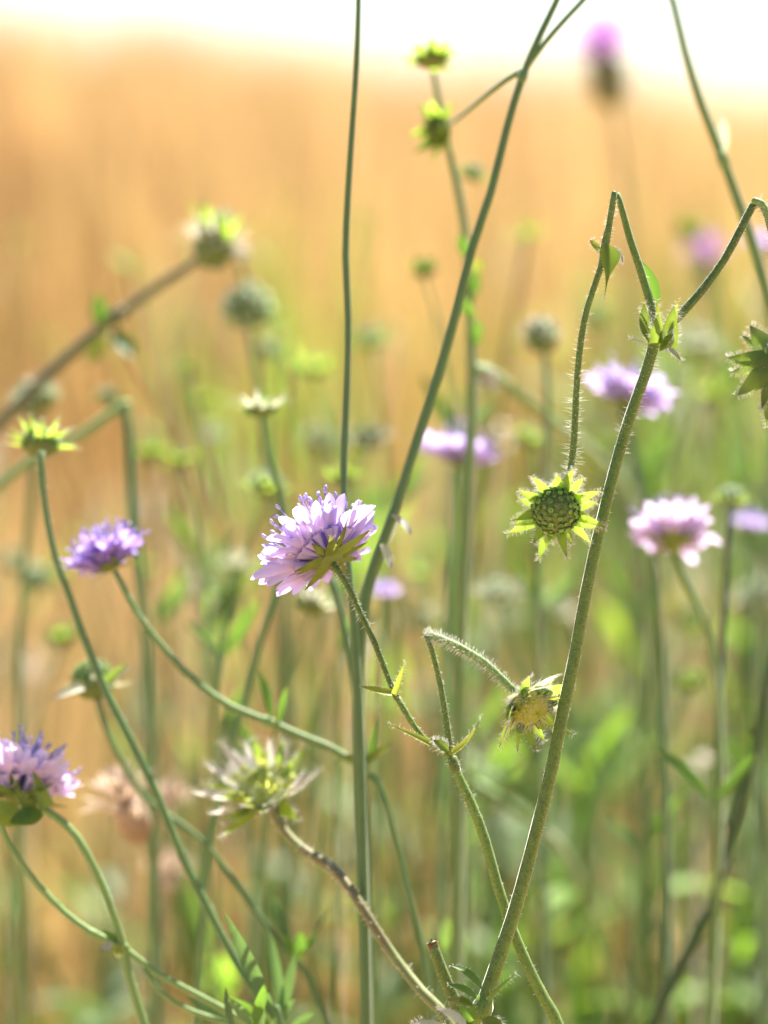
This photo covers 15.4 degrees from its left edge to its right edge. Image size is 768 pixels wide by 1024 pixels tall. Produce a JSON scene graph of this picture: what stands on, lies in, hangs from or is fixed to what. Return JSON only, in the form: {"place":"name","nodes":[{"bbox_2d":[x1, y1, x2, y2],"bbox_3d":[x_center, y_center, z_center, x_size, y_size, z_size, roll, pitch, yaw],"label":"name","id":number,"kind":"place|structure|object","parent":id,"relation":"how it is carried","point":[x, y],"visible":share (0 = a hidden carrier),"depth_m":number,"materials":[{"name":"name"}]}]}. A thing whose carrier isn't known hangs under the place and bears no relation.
{"place":"outdoors","nodes":[
{"label":"outdoors","id":0,"kind":"place"},
{"bbox_2d":[0,509,631,1023],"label":"short dry grass","id":1,"kind":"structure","parent":0,"point":[58,939],"depth_m":1.38,"materials":[{"name":"beige plant"}]},
{"bbox_2d":[0,0,767,704],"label":"dry grass","id":2,"kind":"structure","parent":0,"point":[148,136],"depth_m":3.02,"materials":[{"name":"plant"}]},
{"bbox_2d":[0,372,767,1023],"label":"short dry grass","id":3,"kind":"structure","parent":0,"point":[16,524],"depth_m":1.82,"materials":[{"name":"beige plant"}]},
{"bbox_2d":[0,0,767,120],"label":"sky","id":4,"kind":"structure","parent":0,"point":[738,24],"materials":[{"name":"white"}]},
{"bbox_3d":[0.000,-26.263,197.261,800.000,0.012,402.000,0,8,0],"label":"ground","id":5,"kind":"structure","parent":0,"visible":0},
{"bbox_2d":[0,538,36,598],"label":"scabious plant","id":6,"kind":"object","parent":5,"relation":"on","point":[10,558],"visible":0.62,"depth_m":0.99,"materials":[{"name":"green plant"}]},
{"bbox_2d":[0,559,57,675],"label":"scabious plant","id":7,"kind":"object","parent":5,"relation":"on","point":[40,577],"visible":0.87,"depth_m":0.96,"materials":[{"name":"green plant"}]},
{"bbox_2d":[5,371,61,1023],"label":"scabious plant","id":8,"kind":"object","parent":5,"relation":"on","point":[45,397],"visible":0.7,"depth_m":0.88,"materials":[{"name":"green plant"}]},
{"bbox_2d":[0,623,77,1023],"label":"scabious plant","id":9,"kind":"object","parent":5,"relation":"on","point":[62,636],"visible":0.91,"depth_m":0.91,"materials":[{"name":"green plant"}]},
{"bbox_2d":[0,725,148,1023],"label":"scabious plant","id":10,"kind":"object","parent":5,"relation":"on","point":[32,777],"visible":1,"depth_m":0.74,"materials":[{"name":"purple plant"}]},
{"bbox_2d":[0,387,161,1023],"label":"scabious plant","id":11,"kind":"object","parent":5,"relation":"on","point":[107,396],"visible":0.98,"depth_m":0.83,"materials":[{"name":"green plant"}]},
{"bbox_2d":[0,825,246,1023],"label":"scabious plant","id":12,"kind":"object","parent":5,"relation":"on","point":[110,940],"visible":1,"depth_m":0.74,"materials":[{"name":"green plant"}]},
{"bbox_2d":[0,195,257,545],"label":"scabious plant","id":13,"kind":"object","parent":5,"relation":"on","point":[215,234],"visible":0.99,"depth_m":0.85,"materials":[{"name":"green plant"}]},
{"bbox_2d":[79,758,195,1023],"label":"dried plant","id":14,"kind":"object","parent":5,"relation":"on","point":[130,815],"visible":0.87,"depth_m":0.80,"materials":[{"name":"brown plant"}]},
{"bbox_2d":[3,412,273,1022],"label":"scabious plant","id":15,"kind":"object","parent":5,"relation":"on","point":[40,443],"visible":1,"depth_m":0.75,"materials":[{"name":"green plant"}]},
{"bbox_2d":[135,437,195,913],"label":"scabious plant","id":16,"kind":"object","parent":5,"relation":"on","point":[150,451],"visible":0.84,"depth_m":0.94,"materials":[{"name":"green plant"}]},
{"bbox_2d":[48,658,330,1023],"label":"scabious plant","id":17,"kind":"object","parent":5,"relation":"on","point":[84,683],"visible":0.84,"depth_m":0.77,"materials":[{"name":"green plant"}]},
{"bbox_2d":[158,447,246,1023],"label":"scabious plant","id":18,"kind":"object","parent":5,"relation":"on","point":[181,457],"visible":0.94,"depth_m":0.91,"materials":[{"name":"green plant"}]},
{"bbox_2d":[166,390,242,1023],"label":"scabious plant","id":19,"kind":"object","parent":5,"relation":"on","point":[205,398],"visible":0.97,"depth_m":0.96,"materials":[{"name":"green plant"}]},
{"bbox_2d":[195,412,263,1003],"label":"scabious plant","id":20,"kind":"object","parent":5,"relation":"on","point":[214,434],"visible":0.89,"depth_m":0.98,"materials":[{"name":"green plant"}]},
{"bbox_2d":[211,543,259,1023],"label":"scabious plant","id":21,"kind":"object","parent":5,"relation":"on","point":[230,564],"visible":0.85,"depth_m":0.91,"materials":[{"name":"green plant"}]},
{"bbox_2d":[183,469,293,1023],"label":"scabious plant","id":22,"kind":"object","parent":5,"relation":"on","point":[263,485],"visible":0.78,"depth_m":0.85,"materials":[{"name":"green plant"}]},
{"bbox_2d":[191,388,293,1023],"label":"scabious plant","id":23,"kind":"object","parent":5,"relation":"on","point":[262,408],"visible":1,"depth_m":0.78,"materials":[{"name":"green plant"}]},
{"bbox_2d":[59,517,436,1023],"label":"scabious plant","id":24,"kind":"object","parent":5,"relation":"on","point":[99,552],"visible":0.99,"depth_m":0.76,"materials":[{"name":"green plant"}]},
{"bbox_2d":[188,912,315,1023],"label":"scabious plant","id":25,"kind":"object","parent":5,"relation":"on","point":[279,1011],"visible":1,"depth_m":0.73,"materials":[{"name":"green plant"}]},
{"bbox_2d":[217,243,295,1023],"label":"scabious plant","id":26,"kind":"object","parent":5,"relation":"on","point":[248,305],"visible":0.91,"depth_m":0.91,"materials":[{"name":"green plant"}]},
{"bbox_2d":[228,583,335,972],"bbox_3d":[-0.029,0.357,0.849,0.039,0.682,0.017,-5,9,-34],"label":"scabious plant","id":27,"kind":"object","parent":5,"relation":"on","point":[312,602],"visible":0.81,"depth_m":0.81,"materials":[{"name":"green plant"}]},
{"bbox_2d":[189,735,455,1023],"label":"scabious plant","id":28,"kind":"object","parent":5,"relation":"on","point":[257,782],"visible":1,"depth_m":0.75,"materials":[{"name":"plant"}]},
{"bbox_2d":[297,415,361,1023],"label":"scabious plant","id":29,"kind":"object","parent":5,"relation":"on","point":[317,440],"visible":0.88,"depth_m":0.98,"materials":[{"name":"green plant"}]},
{"bbox_2d":[298,353,386,596],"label":"scabious plant","id":30,"kind":"object","parent":5,"relation":"on","point":[313,366],"visible":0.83,"depth_m":0.96,"materials":[{"name":"green plant"}]},
{"bbox_2d":[301,422,395,1023],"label":"scabious plant","id":31,"kind":"object","parent":5,"relation":"on","point":[367,437],"visible":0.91,"depth_m":0.91,"materials":[{"name":"green plant"}]},
{"bbox_2d":[321,462,378,1023],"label":"scabious plant","id":32,"kind":"object","parent":5,"relation":"on","point":[333,476],"visible":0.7,"depth_m":0.83,"materials":[{"name":"green plant"}]},
{"bbox_2d":[340,0,370,1023],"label":"scabious plant","id":33,"kind":"object","parent":5,"relation":"on","point":[362,850],"visible":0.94,"depth_m":0.73,"materials":[{"name":"green plant"}]},
{"bbox_2d":[0,241,753,1023],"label":"dry seed heads","id":34,"kind":"object","parent":5,"relation":"on","point":[694,583],"visible":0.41,"depth_m":1.29,"materials":[{"name":"brown plant"}]},
{"bbox_2d":[0,210,767,1023],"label":"leafy shoots","id":35,"kind":"object","parent":5,"relation":"on","point":[560,896],"visible":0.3,"depth_m":1.20,"materials":[{"name":"green plant"}]},
{"bbox_2d":[0,209,767,1023],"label":"leafy shoots","id":36,"kind":"object","parent":5,"relation":"on","point":[614,623],"visible":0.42,"depth_m":1.16,"materials":[{"name":"green plant"}]},
{"bbox_2d":[0,270,767,1023],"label":"leafy shoots","id":37,"kind":"object","parent":5,"relation":"on","point":[112,998],"visible":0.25,"depth_m":1.20,"materials":[{"name":"green plant"}]},
{"bbox_2d":[0,228,767,1023],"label":"thin stalks","id":38,"kind":"object","parent":5,"relation":"on","point":[176,402],"visible":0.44,"depth_m":1.20,"materials":[{"name":"green plant"}]},
{"bbox_2d":[372,575,402,1023],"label":"scabious plant","id":39,"kind":"object","parent":5,"relation":"on","point":[384,589],"visible":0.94,"depth_m":0.83,"materials":[{"name":"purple plant"}]},
{"bbox_2d":[352,322,430,1023],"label":"scabious plant","id":40,"kind":"object","parent":5,"relation":"on","point":[372,339],"visible":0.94,"depth_m":0.96,"materials":[{"name":"green plant"}]},
{"bbox_2d":[47,409,767,1017],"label":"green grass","id":41,"kind":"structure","parent":5,"relation":"on","point":[531,649],"depth_m":2.53,"materials":[{"name":"green plant"}]},
{"bbox_2d":[250,485,576,1023],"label":"scabious plant","id":42,"kind":"object","parent":5,"relation":"on","point":[325,539],"visible":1,"depth_m":0.70,"materials":[{"name":"purple plant"}]},
{"bbox_2d":[109,145,767,804],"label":"tall green weeds","id":43,"kind":"object","parent":5,"relation":"on","point":[587,465],"visible":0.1,"depth_m":2.50,"materials":[{"name":"plant"}]},
{"bbox_2d":[407,253,497,999],"bbox_3d":[0.021,0.303,0.921,0.035,0.770,0.018,6,10,39],"label":"scabious plant","id":44,"kind":"object","parent":5,"relation":"on","point":[425,267],"visible":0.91,"depth_m":0.88,"materials":[{"name":"green plant"}]},
{"bbox_2d":[403,550,511,945],"bbox_3d":[0.026,0.345,0.995,0.045,0.667,0.015,4,9,29],"label":"scabious plant","id":45,"kind":"object","parent":5,"relation":"on","point":[415,570],"visible":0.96,"depth_m":0.96,"materials":[{"name":"green plant"}]},
{"bbox_2d":[398,603,517,1015],"bbox_3d":[0.025,0.353,0.995,0.048,0.652,0.019,5,9,33],"label":"scabious plant","id":46,"kind":"object","parent":5,"relation":"on","point":[422,619],"visible":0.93,"depth_m":0.96,"materials":[{"name":"green plant"}]},
{"bbox_2d":[419,418,503,1021],"bbox_3d":[0.022,0.333,0.873,0.026,0.725,0.048,0,8,0],"label":"scabious plant","id":47,"kind":"object","parent":5,"relation":"on","point":[447,448],"visible":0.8,"depth_m":0.83,"materials":[{"name":"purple plant"}]},
{"bbox_2d":[352,0,585,1023],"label":"scabious plant","id":48,"kind":"object","parent":5,"relation":"on","point":[386,536],"visible":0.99,"depth_m":0.74,"materials":[{"name":"green plant"}]},
{"bbox_2d":[401,36,641,1021],"bbox_3d":[0.038,0.273,0.908,0.036,0.834,0.200,3,8,19],"label":"scabious plant","id":49,"kind":"object","parent":5,"relation":"on","point":[434,130],"visible":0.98,"depth_m":0.80,"materials":[{"name":"green plant"}]},
{"bbox_2d":[472,573,579,1023],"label":"scabious plant","id":50,"kind":"object","parent":5,"relation":"on","point":[496,592],"visible":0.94,"depth_m":0.88,"materials":[{"name":"green plant"}]},
{"bbox_2d":[516,314,564,1023],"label":"scabious plant","id":51,"kind":"object","parent":5,"relation":"on","point":[541,333],"visible":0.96,"depth_m":0.85,"materials":[{"name":"green plant"}]},
{"bbox_2d":[508,423,582,843],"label":"scabious plant","id":52,"kind":"object","parent":5,"relation":"on","point":[530,437],"visible":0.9,"depth_m":0.91,"materials":[{"name":"green plant"}]},
{"bbox_2d":[472,779,627,1023],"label":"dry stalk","id":53,"kind":"object","parent":5,"relation":"on","point":[496,798],"visible":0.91,"depth_m":0.90,"materials":[{"name":"green plant"}]},
{"bbox_2d":[535,580,631,1023],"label":"scabious plant","id":54,"kind":"object","parent":5,"relation":"on","point":[609,756],"visible":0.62,"depth_m":0.96,"materials":[{"name":"green plant"}]},
{"bbox_2d":[411,191,767,1023],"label":"scabious plant","id":55,"kind":"object","parent":5,"relation":"on","point":[557,507],"visible":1,"depth_m":0.70,"materials":[{"name":"green plant"}]},
{"bbox_2d":[535,721,650,1023],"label":"scabious plant","id":56,"kind":"object","parent":5,"relation":"on","point":[557,878],"visible":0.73,"depth_m":0.99,"materials":[{"name":"green plant"}]},
{"bbox_2d":[563,8,648,1021],"bbox_3d":[0.088,0.227,1.159,0.041,0.857,0.082,0,8,0],"label":"knapweed plant","id":57,"kind":"object","parent":5,"relation":"on","point":[608,81],"visible":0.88,"depth_m":1.12,"materials":[{"name":"green plant"}]},
{"bbox_2d":[576,299,676,1023],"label":"scabious plant","id":58,"kind":"object","parent":5,"relation":"on","point":[655,463],"visible":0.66,"depth_m":1.03,"materials":[{"name":"green plant"}]},
{"bbox_2d":[584,355,680,1023],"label":"scabious plant","id":59,"kind":"object","parent":5,"relation":"on","point":[616,385],"visible":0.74,"depth_m":0.82,"materials":[{"name":"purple plant"}]},
{"bbox_2d":[595,426,674,1023],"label":"scabious plant","id":60,"kind":"object","parent":5,"relation":"on","point":[609,441],"visible":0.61,"depth_m":0.99,"materials":[{"name":"green plant"}]},
{"bbox_2d":[601,666,706,1023],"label":"scabious plant","id":61,"kind":"object","parent":5,"relation":"on","point":[689,680],"visible":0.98,"depth_m":0.88,"materials":[{"name":"green plant"}]},
{"bbox_2d":[628,492,723,1023],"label":"scabious plant","id":62,"kind":"object","parent":5,"relation":"on","point":[676,529],"visible":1,"depth_m":0.80,"materials":[{"name":"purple plant"}]},
{"bbox_2d":[626,315,729,1023],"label":"scabious plant","id":63,"kind":"object","parent":5,"relation":"on","point":[696,344],"visible":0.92,"depth_m":1.00,"materials":[{"name":"green plant"}]},
{"bbox_2d":[648,485,767,1023],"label":"scabious plant","id":64,"kind":"object","parent":5,"relation":"on","point":[729,497],"visible":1,"depth_m":0.81,"materials":[{"name":"green plant"}]},
{"bbox_2d":[682,230,737,1014],"bbox_3d":[0.128,0.272,1.156,0.024,0.769,0.063,0,8,0],"label":"knapweed plant","id":65,"kind":"object","parent":5,"relation":"on","point":[709,260],"visible":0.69,"depth_m":1.12,"materials":[{"name":"green plant"}]},
{"bbox_2d":[669,0,767,322],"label":"scabious plant","id":66,"kind":"object","parent":5,"relation":"on","point":[719,137],"visible":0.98,"depth_m":0.78,"materials":[{"name":"green plant"}]},
{"bbox_2d":[671,602,767,1023],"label":"scabious plant","id":67,"kind":"object","parent":5,"relation":"on","point":[687,619],"visible":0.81,"depth_m":0.99,"materials":[{"name":"green plant"}]},
{"bbox_2d":[674,213,766,1023],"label":"scabious plant","id":68,"kind":"object","parent":5,"relation":"on","point":[689,229],"visible":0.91,"depth_m":1.03,"materials":[{"name":"green plant"}]},
{"bbox_2d":[687,371,767,557],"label":"scabious plant","id":69,"kind":"object","parent":5,"relation":"on","point":[716,391],"visible":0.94,"depth_m":1.01,"materials":[{"name":"green plant"}]},
{"bbox_2d":[729,563,767,749],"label":"scabious plant","id":70,"kind":"object","parent":5,"relation":"on","point":[743,596],"visible":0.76,"depth_m":0.96,"materials":[{"name":"green plant"}]},
{"bbox_2d":[732,506,767,1023],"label":"scabious plant","id":71,"kind":"object","parent":5,"relation":"on","point":[750,521],"visible":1,"depth_m":0.89,"materials":[{"name":"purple plant"}]},
{"bbox_2d":[741,227,767,448],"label":"scabious plant","id":72,"kind":"object","parent":5,"relation":"on","point":[762,240],"visible":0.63,"depth_m":0.96,"materials":[{"name":"purple plant"}]}
]}

